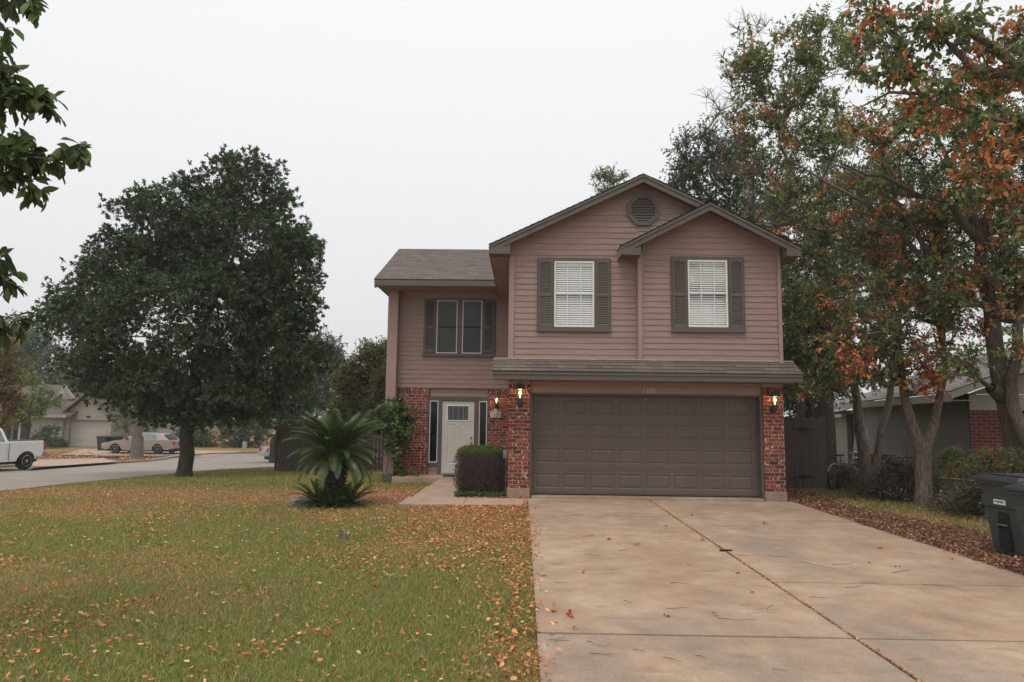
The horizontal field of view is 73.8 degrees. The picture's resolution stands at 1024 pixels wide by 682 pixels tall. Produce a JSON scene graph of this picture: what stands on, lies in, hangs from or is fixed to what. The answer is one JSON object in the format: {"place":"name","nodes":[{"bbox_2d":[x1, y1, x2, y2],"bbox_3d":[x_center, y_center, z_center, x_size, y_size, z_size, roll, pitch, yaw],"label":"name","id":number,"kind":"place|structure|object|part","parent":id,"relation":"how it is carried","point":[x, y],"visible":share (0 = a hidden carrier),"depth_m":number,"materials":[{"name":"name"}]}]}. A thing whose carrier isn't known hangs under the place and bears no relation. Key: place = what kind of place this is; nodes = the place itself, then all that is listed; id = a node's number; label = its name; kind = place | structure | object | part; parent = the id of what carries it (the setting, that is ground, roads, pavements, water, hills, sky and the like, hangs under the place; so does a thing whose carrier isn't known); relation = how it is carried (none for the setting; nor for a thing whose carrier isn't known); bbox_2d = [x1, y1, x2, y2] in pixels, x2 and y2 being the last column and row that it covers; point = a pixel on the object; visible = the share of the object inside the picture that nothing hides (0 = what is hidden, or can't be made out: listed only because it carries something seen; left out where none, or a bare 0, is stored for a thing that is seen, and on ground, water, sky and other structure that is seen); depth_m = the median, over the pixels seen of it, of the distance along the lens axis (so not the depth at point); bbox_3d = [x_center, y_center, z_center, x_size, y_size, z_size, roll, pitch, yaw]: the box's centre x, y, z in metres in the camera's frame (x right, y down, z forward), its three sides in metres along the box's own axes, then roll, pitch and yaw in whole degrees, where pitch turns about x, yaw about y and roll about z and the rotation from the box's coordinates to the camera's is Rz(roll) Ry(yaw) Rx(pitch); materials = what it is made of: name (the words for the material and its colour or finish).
{"place":"outdoors","nodes":[
{"label":"outdoors","id":0,"kind":"place"},
{"bbox_2d":[0,452,377,490],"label":"street","id":1,"kind":"structure","parent":0,"point":[13,478],"depth_m":26.36,"materials":[{"name":"concrete"}]},
{"bbox_2d":[0,428,45,469],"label":"pickup truck","id":2,"kind":"object","parent":1,"relation":"on","point":[22,454],"visible":1,"depth_m":25.68,"materials":[{"name":"white paint"}]},
{"bbox_3d":[-18.711,3.460,24.879,0.160,0.439,0.446,0,-6,8],"label":"rear quarter window","id":3,"kind":"part","parent":2,"relation":"part of","materials":[{"name":"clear glass"}]},
{"bbox_2d":[258,446,278,459],"bbox_3d":[-12.061,6.434,40.492,5.365,1.420,2.100,5,-8,-37],"label":"sedan","id":4,"kind":"object","parent":1,"relation":"on","point":[264,451],"visible":0.13,"depth_m":38.94,"materials":[{"name":"silver paint"}]},
{"bbox_2d":[0,422,1023,681],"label":"ground","id":5,"kind":"structure","parent":0,"point":[374,566],"depth_m":6.69,"materials":[{"name":"green plant"}]},
{"bbox_2d":[0,333,41,432],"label":"broadleaf tree","id":6,"kind":"object","parent":5,"relation":"on","point":[10,401],"visible":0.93,"depth_m":34.37,"materials":[{"name":"green plant"}]},
{"bbox_2d":[4,370,68,439],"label":"broadleaf tree","id":7,"kind":"object","parent":5,"relation":"on","point":[41,407],"visible":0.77,"depth_m":46.20,"materials":[{"name":"green plant"}]},
{"bbox_2d":[2,309,77,401],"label":"broadleaf tree","id":8,"kind":"object","parent":5,"relation":"on","point":[34,350],"visible":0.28,"depth_m":74.91,"materials":[{"name":"green plant"}]},
{"bbox_2d":[25,422,63,448],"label":"shrub","id":9,"kind":"object","parent":5,"relation":"on","point":[47,429],"visible":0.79,"depth_m":51.92,"materials":[{"name":"green plant"}]},
{"bbox_2d":[0,0,90,351],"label":"oak tree","id":10,"kind":"object","parent":5,"relation":"on","point":[19,158],"visible":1,"depth_m":4.80,"materials":[{"name":"green plant"}]},
{"bbox_2d":[45,437,69,447],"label":"shrub","id":11,"kind":"object","parent":5,"relation":"on","point":[62,443],"visible":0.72,"depth_m":53.95,"materials":[{"name":"green plant"}]},
{"bbox_2d":[0,384,128,446],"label":"brick house","id":12,"kind":"structure","parent":5,"relation":"on","point":[80,423],"depth_m":55.18,"materials":[{"name":"beige brick"}]},
{"bbox_2d":[69,420,106,446],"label":"garage door","id":13,"kind":"structure","parent":12,"relation":"in","point":[83,433],"depth_m":55.20,"materials":[{"name":"beige metal"}]},
{"bbox_2d":[30,458,117,467],"bbox_3d":[-21.045,5.824,32.938,3.615,0.645,16.054,5,-8,-35],"label":"driveway apron","id":14,"kind":"object","parent":5,"relation":"on","point":[47,462],"visible":0.96,"depth_m":32.97,"materials":[{"name":"concrete"}]},
{"bbox_2d":[51,366,122,392],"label":"broadleaf tree","id":15,"kind":"object","parent":5,"relation":"on","point":[61,380],"visible":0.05,"depth_m":71.96,"materials":[{"name":"green plant"}]},
{"bbox_2d":[4,452,207,464],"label":"fallen leaves","id":16,"kind":"object","parent":5,"relation":"on","point":[48,454],"visible":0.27,"depth_m":42.71,"materials":[{"name":"brown plant"}]},
{"bbox_2d":[97,456,118,457],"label":"drain cover","id":17,"kind":"object","parent":5,"relation":"on","point":[107,457],"visible":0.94,"depth_m":42.23,"materials":[{"name":"black metal"}]},
{"bbox_2d":[105,383,184,457],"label":"broadleaf tree","id":18,"kind":"object","parent":5,"relation":"on","point":[137,446],"visible":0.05,"depth_m":42.73,"materials":[{"name":"grey plant"}]},
{"bbox_2d":[60,449,238,456],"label":"driveway","id":19,"kind":"structure","parent":5,"relation":"on","point":[95,451],"depth_m":46.96,"materials":[{"name":"concrete"}]},
{"bbox_2d":[96,435,108,449],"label":"wheeled bin","id":20,"kind":"object","parent":19,"relation":"on","point":[101,439],"visible":0.63,"depth_m":49.59,"materials":[{"name":"green plastic"}]},
{"bbox_2d":[109,435,123,440],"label":"wheeled bin","id":21,"kind":"object","parent":19,"relation":"on","point":[115,437],"visible":0.48,"depth_m":50.01,"materials":[{"name":"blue plastic"}]},
{"bbox_2d":[101,432,179,453],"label":"sedan","id":22,"kind":"object","parent":19,"relation":"on","point":[157,442],"visible":0.8,"depth_m":46.23,"materials":[{"name":"beige paint"}]},
{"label":"rear door window","id":23,"kind":"part","parent":22,"relation":"part of","materials":[{"name":"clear glass"}]},
{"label":"rear window","id":24,"kind":"part","parent":22,"relation":"part of","materials":[{"name":"grey glass"}]},
{"bbox_2d":[126,404,199,437],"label":"cream house","id":25,"kind":"structure","parent":5,"relation":"on","point":[164,430],"depth_m":58.36,"materials":[{"name":"paint"}]},
{"bbox_2d":[142,421,156,431],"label":"window","id":26,"kind":"structure","parent":25,"relation":"in","point":[151,428],"depth_m":58.33,"materials":[{"name":"glass"}]},
{"bbox_2d":[134,370,209,405],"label":"broadleaf tree","id":27,"kind":"object","parent":5,"relation":"on","point":[200,380],"depth_m":59.95,"materials":[{"name":"green plant"}]},
{"bbox_2d":[26,143,339,476],"bbox_3d":[-10.867,-1.054,22.555,10.295,11.338,6.242,1,-6,1],"label":"oak tree","id":28,"kind":"object","parent":5,"relation":"on","point":[191,242],"visible":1,"depth_m":21.84,"materials":[{"name":"green plant"}]},
{"bbox_2d":[0,449,377,467],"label":"curb","id":29,"kind":"structure","parent":5,"relation":"on","point":[131,461],"depth_m":38.61,"materials":[{"name":"concrete"}]},
{"bbox_2d":[171,419,274,447],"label":"hedge","id":30,"kind":"object","parent":5,"relation":"on","point":[206,439],"visible":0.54,"depth_m":57.20,"materials":[{"name":"green plant"}]},
{"bbox_2d":[196,379,273,444],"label":"broadleaf tree","id":31,"kind":"object","parent":5,"relation":"on","point":[227,421],"visible":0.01,"depth_m":61.59,"materials":[{"name":"green plant"}]},
{"bbox_2d":[242,442,246,448],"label":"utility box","id":32,"kind":"object","parent":5,"relation":"on","point":[244,445],"visible":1,"depth_m":54.54,"materials":[{"name":"grey metal"}]},
{"bbox_2d":[0,466,540,681],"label":"grass","id":33,"kind":"structure","parent":5,"relation":"on","point":[209,477],"depth_m":6.90,"materials":[{"name":"green plant"}]},
{"bbox_2d":[0,477,562,681],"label":"fallen leaves","id":34,"kind":"object","parent":5,"relation":"on","point":[327,633],"visible":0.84,"depth_m":8.06,"materials":[{"name":"brown plant"}]},
{"bbox_2d":[238,352,332,462],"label":"broadleaf tree","id":35,"kind":"object","parent":5,"relation":"on","point":[306,400],"visible":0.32,"depth_m":37.69,"materials":[{"name":"green plant"}]},
{"bbox_2d":[287,496,314,507],"bbox_3d":[-3.989,3.063,12.971,0.599,0.214,0.363,1,-6,1],"label":"rock","id":36,"kind":"object","parent":5,"relation":"on","point":[296,503],"visible":0.38,"depth_m":12.87,"materials":[{"name":"stone"}]},
{"bbox_2d":[265,328,359,424],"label":"broadleaf tree","id":37,"kind":"object","parent":5,"relation":"on","point":[338,356],"visible":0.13,"depth_m":49.51,"materials":[{"name":"green plant"}]},
{"bbox_2d":[290,479,339,508],"bbox_3d":[-3.622,2.929,12.866,1.141,0.775,1.170,1,-6,1],"label":"sago pup","id":38,"kind":"object","parent":5,"relation":"on","point":[310,494],"visible":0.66,"depth_m":12.69,"materials":[{"name":"green plant"}]},
{"bbox_2d":[274,425,358,470],"bbox_3d":[-8.529,4.945,31.575,0.156,2.312,13.903,1,-6,0],"label":"wood fence","id":39,"kind":"object","parent":5,"relation":"on","point":[276,449],"visible":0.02,"depth_m":24.73,"materials":[{"name":"brown wood"}]},
{"bbox_2d":[278,425,382,471],"bbox_3d":[-5.979,3.987,25.193,5.009,1.852,0.156,2,-6,-12],"label":"wood fence","id":40,"kind":"object","parent":5,"relation":"on","point":[289,447],"visible":0.27,"depth_m":24.75,"materials":[{"name":"brown wood"}]},
{"bbox_2d":[307,483,354,509],"bbox_3d":[-3.373,2.897,12.679,0.859,0.577,0.888,3,-7,-24],"label":"sago pup","id":41,"kind":"object","parent":5,"relation":"on","point":[329,503],"visible":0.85,"depth_m":12.58,"materials":[{"name":"green plant"}]},
{"bbox_2d":[282,406,386,506],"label":"sago palm","id":42,"kind":"object","parent":5,"relation":"on","point":[335,439],"visible":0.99,"depth_m":12.83,"materials":[{"name":"green plant"}]},
{"bbox_2d":[339,530,348,539],"bbox_3d":[-2.294,2.705,9.377,0.140,0.186,0.241,4,-7,-26],"label":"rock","id":43,"kind":"object","parent":5,"relation":"on","point":[341,533],"visible":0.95,"depth_m":9.39,"materials":[{"name":"grey stone"}]},
{"bbox_2d":[321,478,376,508],"bbox_3d":[-3.069,2.951,12.808,1.111,0.710,1.098,1,-6,1],"label":"sago pup","id":44,"kind":"object","parent":5,"relation":"on","point":[350,493],"visible":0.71,"depth_m":12.73,"materials":[{"name":"green plant"}]},
{"bbox_2d":[324,335,386,465],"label":"broadleaf tree","id":45,"kind":"object","parent":5,"relation":"on","point":[371,357],"visible":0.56,"depth_m":29.71,"materials":[{"name":"green plant"}]},
{"bbox_2d":[351,357,386,471],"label":"broadleaf tree","id":46,"kind":"object","parent":5,"relation":"on","point":[378,381],"visible":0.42,"depth_m":23.71,"materials":[{"name":"green plant"}]},
{"bbox_2d":[360,395,415,481],"bbox_3d":[-3.420,2.691,18.703,1.606,2.430,1.021,1,-6,1],"label":"climbing vine","id":47,"kind":"object","parent":5,"relation":"on","point":[399,410],"visible":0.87,"depth_m":18.61,"materials":[{"name":"green plant"}]},
{"bbox_2d":[356,488,421,505],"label":"wood chips","id":48,"kind":"object","parent":5,"relation":"on","point":[394,491],"visible":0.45,"depth_m":14.66,"materials":[{"name":"brown wood"}]},
{"bbox_2d":[408,466,420,476],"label":"weed plant","id":49,"kind":"object","parent":5,"relation":"on","point":[418,470],"visible":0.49,"depth_m":18.60,"materials":[{"name":"green plant"}]},
{"bbox_2d":[392,474,526,506],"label":"walkway","id":50,"kind":"structure","parent":5,"relation":"on","point":[440,490],"depth_m":13.92,"materials":[{"name":"concrete"}]},
{"bbox_2d":[453,444,507,495],"bbox_3d":[-0.654,2.788,14.750,1.239,1.127,1.365,1,-6,1],"label":"clipped shrub","id":51,"kind":"object","parent":5,"relation":"on","point":[472,466],"visible":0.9,"depth_m":14.37,"materials":[{"name":"green plant"}]},
{"bbox_2d":[454,489,506,497],"bbox_3d":[-0.635,3.186,14.225,1.152,0.176,0.632,1,-6,1],"label":"ground cover","id":52,"kind":"object","parent":5,"relation":"on","point":[477,493],"visible":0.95,"depth_m":14.00,"materials":[{"name":"green plant"}]},
{"bbox_2d":[374,173,803,501],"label":"suburban house","id":53,"kind":"structure","parent":5,"relation":"on","point":[628,334],"depth_m":14.33,"materials":[{"name":"wood"}]},
{"bbox_2d":[442,402,473,472],"bbox_3d":[-1.536,2.732,19.339,0.874,1.985,0.110,1,-6,1],"label":"front door","id":54,"kind":"structure","parent":53,"relation":"in","point":[458,417],"depth_m":19.38,"materials":[{"name":"beige paint"}]},
{"bbox_2d":[422,299,495,356],"bbox_3d":[-1.518,-0.382,19.633,2.090,1.670,0.065,1,-6,1],"label":"window","id":55,"kind":"structure","parent":53,"relation":"in","point":[444,335],"depth_m":19.63,"materials":[{"name":"grey glass"}]},
{"bbox_2d":[490,408,500,417],"bbox_3d":[-0.467,2.042,19.377,0.300,0.260,0.025,1,-6,1],"label":"address plaque","id":56,"kind":"object","parent":53,"relation":"attached to","point":[495,413],"visible":1,"depth_m":19.37,"materials":[{"name":"beige stone"}]},
{"bbox_2d":[493,394,499,407],"bbox_3d":[-0.440,1.694,19.313,0.189,0.406,0.232,1,-6,1],"label":"wall lantern","id":57,"kind":"object","parent":53,"relation":"attached to","point":[494,397],"depth_m":19.25,"materials":[{"name":"black metal"}]},
{"bbox_2d":[515,382,524,405],"bbox_3d":[0.164,1.089,14.012,0.230,0.495,0.283,1,-6,1],"label":"wall lantern","id":58,"kind":"object","parent":53,"relation":"attached to","point":[520,399],"depth_m":13.94,"materials":[{"name":"black metal"}]},
{"bbox_2d":[536,257,610,331],"bbox_3d":[1.310,-0.975,14.508,1.570,1.585,0.218,1,-6,1],"label":"window","id":59,"kind":"structure","parent":53,"relation":"in","point":[573,295],"depth_m":14.46,"materials":[{"name":"brown paint"}]},
{"bbox_2d":[531,395,758,497],"bbox_3d":[2.763,2.183,14.279,4.700,2.078,0.056,1,-6,1],"label":"garage door","id":60,"kind":"structure","parent":53,"relation":"in","point":[677,446],"depth_m":14.26,"materials":[{"name":"brown paint"}]},
{"bbox_2d":[670,256,745,332],"bbox_3d":[4.084,-0.967,14.313,1.545,1.605,0.217,1,-6,1],"label":"window","id":61,"kind":"structure","parent":53,"relation":"in","point":[698,300],"depth_m":14.26,"materials":[{"name":"brown paint"}]},
{"bbox_2d":[769,389,779,412],"bbox_3d":[5.357,1.224,13.925,0.218,0.470,0.269,1,-6,1],"label":"wall lantern","id":62,"kind":"object","parent":53,"relation":"attached to","point":[774,394],"depth_m":13.87,"materials":[{"name":"black metal"}]},
{"bbox_2d":[784,416,827,488],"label":"wooden gate","id":63,"kind":"structure","parent":53,"relation":"attached to","point":[805,449],"depth_m":16.98,"materials":[{"name":"brown wood"}]},
{"bbox_2d":[589,163,630,196],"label":"broadleaf tree","id":64,"kind":"object","parent":5,"relation":"on","point":[611,179],"visible":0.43,"depth_m":37.02,"materials":[{"name":"green plant"}]},
{"bbox_2d":[531,494,763,500],"bbox_3d":[2.764,3.283,14.163,4.730,0.130,0.550,1,-6,1],"label":"garage threshold","id":65,"kind":"object","parent":5,"relation":"on","point":[649,497],"visible":0.31,"depth_m":13.92,"materials":[{"name":"concrete"}]},
{"bbox_2d":[659,113,804,232],"bbox_3d":[8.772,-2.020,27.224,6.035,14.788,3.585,1,-6,1],"label":"broadleaf tree","id":66,"kind":"object","parent":5,"relation":"on","point":[686,168],"visible":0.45,"depth_m":27.37,"materials":[{"name":"green plant"}]},
{"bbox_2d":[733,137,834,417],"bbox_3d":[8.769,-0.912,21.616,3.241,11.029,2.376,-2,-7,20],"label":"broadleaf tree","id":67,"kind":"object","parent":5,"relation":"on","point":[801,409],"visible":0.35,"depth_m":21.72,"materials":[{"name":"green plant"}]},
{"bbox_2d":[689,1,895,495],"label":"elm tree","id":68,"kind":"object","parent":5,"relation":"on","point":[812,323],"visible":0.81,"depth_m":15.71,"materials":[{"name":"green plant"}]},
{"bbox_2d":[781,268,861,417],"bbox_3d":[11.238,0.988,25.821,3.779,8.515,2.480,1,-6,1],"label":"broadleaf tree","id":69,"kind":"object","parent":5,"relation":"on","point":[788,405],"visible":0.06,"depth_m":25.48,"materials":[{"name":"green plant"}]},
{"bbox_2d":[776,160,876,416],"bbox_3d":[10.355,-0.738,22.518,3.810,11.093,2.786,1,-6,1],"label":"broadleaf tree","id":70,"kind":"object","parent":5,"relation":"on","point":[817,411],"visible":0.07,"depth_m":22.61,"materials":[{"name":"green plant"}]},
{"bbox_2d":[814,457,858,490],"bbox_3d":[8.460,3.460,17.271,1.618,1.012,1.102,1,-6,1],"label":"shrub","id":71,"kind":"object","parent":5,"relation":"on","point":[845,475],"visible":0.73,"depth_m":17.16,"materials":[{"name":"green plant"}]},
{"bbox_2d":[827,450,857,490],"bbox_3d":[8.552,3.329,17.530,1.706,0.992,0.580,5,-8,-37],"label":"bicycle","id":72,"kind":"object","parent":5,"relation":"on","point":[831,466],"visible":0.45,"depth_m":17.33,"materials":[{"name":"metal"}]},
{"bbox_2d":[792,184,927,475],"bbox_3d":[10.740,-0.337,20.537,4.391,9.655,2.824,1,-6,1],"label":"broadleaf tree","id":73,"kind":"object","parent":5,"relation":"on","point":[829,415],"visible":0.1,"depth_m":20.20,"materials":[{"name":"green plant"}]},
{"bbox_2d":[854,451,891,474],"bbox_3d":[10.038,3.571,18.988,0.870,0.960,0.620,-1,-6,16],"label":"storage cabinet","id":74,"kind":"object","parent":5,"relation":"on","point":[885,455],"visible":0.2,"depth_m":18.68,"materials":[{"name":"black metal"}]},
{"bbox_3d":[9.963,3.569,18.695,0.810,0.820,0.019,-1,-6,16],"label":"cabinet door","id":75,"kind":"part","parent":74,"relation":"part of","materials":[{"name":"grey"}]},
{"bbox_2d":[785,150,992,506],"bbox_3d":[7.795,-0.202,13.977,4.418,7.386,2.430,1,-6,1],"label":"elm tree","id":76,"kind":"object","parent":5,"relation":"on","point":[881,344],"visible":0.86,"depth_m":13.85,"materials":[{"name":"green plant"}]},
{"bbox_2d":[802,118,978,398],"bbox_3d":[18.670,-2.428,33.449,8.649,17.836,5.230,1,-6,1],"label":"broadleaf tree","id":77,"kind":"object","parent":5,"relation":"on","point":[913,181],"visible":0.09,"depth_m":33.30,"materials":[{"name":"green plant"}]},
{"bbox_2d":[823,452,961,506],"bbox_3d":[8.414,3.046,14.929,3.255,1.250,2.736,1,-6,1],"label":"shrub","id":78,"kind":"object","parent":5,"relation":"on","point":[894,480],"visible":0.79,"depth_m":14.68,"materials":[{"name":"green plant"}]},
{"bbox_2d":[786,489,1023,574],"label":"leaf mulch","id":79,"kind":"object","parent":5,"relation":"on","point":[900,528],"visible":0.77,"depth_m":10.76,"materials":[{"name":"brown plant"}]},
{"bbox_2d":[792,347,1023,490],"bbox_3d":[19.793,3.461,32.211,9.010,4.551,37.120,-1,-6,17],"label":"neighbour house","id":80,"kind":"structure","parent":5,"relation":"on","point":[969,421],"depth_m":18.28,"materials":[{"name":"grey paint"}]},
{"bbox_2d":[851,414,853,461],"bbox_3d":[15.373,4.303,30.508,0.057,2.400,2.500,-1,-6,17],"label":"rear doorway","id":81,"kind":"structure","parent":80,"relation":"in","point":[851,414],"depth_m":31.09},
{"bbox_2d":[825,55,1023,472],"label":"elm tree","id":82,"kind":"object","parent":5,"relation":"on","point":[974,228],"visible":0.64,"depth_m":12.96,"materials":[{"name":"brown plant"}]},
{"bbox_2d":[833,0,1023,241],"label":"elm tree","id":83,"kind":"object","parent":5,"relation":"on","point":[898,66],"visible":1,"depth_m":8.83,"materials":[{"name":"green plant"}]},
{"bbox_2d":[936,442,965,492],"bbox_3d":[9.086,2.766,14.143,0.670,1.348,0.498,5,-8,-38],"label":"shrub","id":84,"kind":"object","parent":5,"relation":"on","point":[954,451],"visible":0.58,"depth_m":14.10,"materials":[{"name":"green plant"}]},
{"bbox_2d":[917,478,987,519],"bbox_3d":[8.737,2.909,12.461,2.416,0.923,2.552,1,-6,1],"label":"shrub","id":85,"kind":"object","parent":5,"relation":"on","point":[966,499],"visible":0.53,"depth_m":12.43,"materials":[{"name":"plant"}]},
{"bbox_2d":[941,470,982,503],"bbox_3d":[8.630,2.699,12.453,0.910,0.819,2.409,1,-6,1],"label":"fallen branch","id":86,"kind":"object","parent":85,"relation":"on","point":[961,479],"visible":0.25,"depth_m":13.32,"materials":[{"name":"wood"}]},
{"bbox_2d":[918,104,1023,337],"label":"broadleaf tree","id":87,"kind":"object","parent":5,"relation":"on","point":[971,314],"visible":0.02,"depth_m":36.18,"materials":[{"name":"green plant"}]},
{"bbox_2d":[941,444,1023,519],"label":"shrub","id":88,"kind":"object","parent":5,"relation":"on","point":[980,463],"visible":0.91,"depth_m":11.75,"materials":[{"name":"green plant"}]},
{"bbox_2d":[970,473,1023,558],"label":"wheeled bin","id":89,"kind":"object","parent":5,"relation":"on","point":[999,503],"visible":0.86,"depth_m":8.65,"materials":[{"name":"black plastic"}]},
{"bbox_2d":[987,14,1023,449],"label":"elm tree","id":90,"kind":"object","parent":5,"relation":"on","point":[1014,361],"visible":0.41,"depth_m":12.68,"materials":[{"name":"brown plant"}]},
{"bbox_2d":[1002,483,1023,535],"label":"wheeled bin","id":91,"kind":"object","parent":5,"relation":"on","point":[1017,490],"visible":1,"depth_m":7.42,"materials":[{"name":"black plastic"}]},
{"bbox_2d":[0,0,1023,420],"label":"sky","id":92,"kind":"structure","parent":0,"point":[396,124],"materials":[{"name":"white"}]},
{"bbox_2d":[528,498,1023,681],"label":"driveway","id":93,"kind":"structure","parent":0,"point":[913,617],"depth_m":6.35,"materials":[{"name":"concrete"}]},
{"bbox_2d":[566,609,572,617],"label":"dead leaf","id":94,"kind":"object","parent":93,"relation":"on","point":[570,612],"visible":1,"depth_m":5.75,"materials":[{"name":"red plant"}]},
{"bbox_2d":[532,501,926,681],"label":"joint debris","id":95,"kind":"object","parent":93,"relation":"on","point":[821,613],"visible":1,"depth_m":6.40,"materials":[{"name":"brown plant"}]},
{"bbox_2d":[852,430,867,469],"bbox_3d":[9.174,3.130,18.024,0.348,1.566,0.832,-5,-9,44],"label":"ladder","id":96,"kind":"object","parent":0,"point":[854,446],"visible":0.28,"depth_m":18.21,"materials":[{"name":"metal"}]},
{"bbox_2d":[789,488,990,552],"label":"grass","id":97,"kind":"structure","parent":0,"point":[935,519],"depth_m":12.83,"materials":[{"name":"plant"}]}
]}

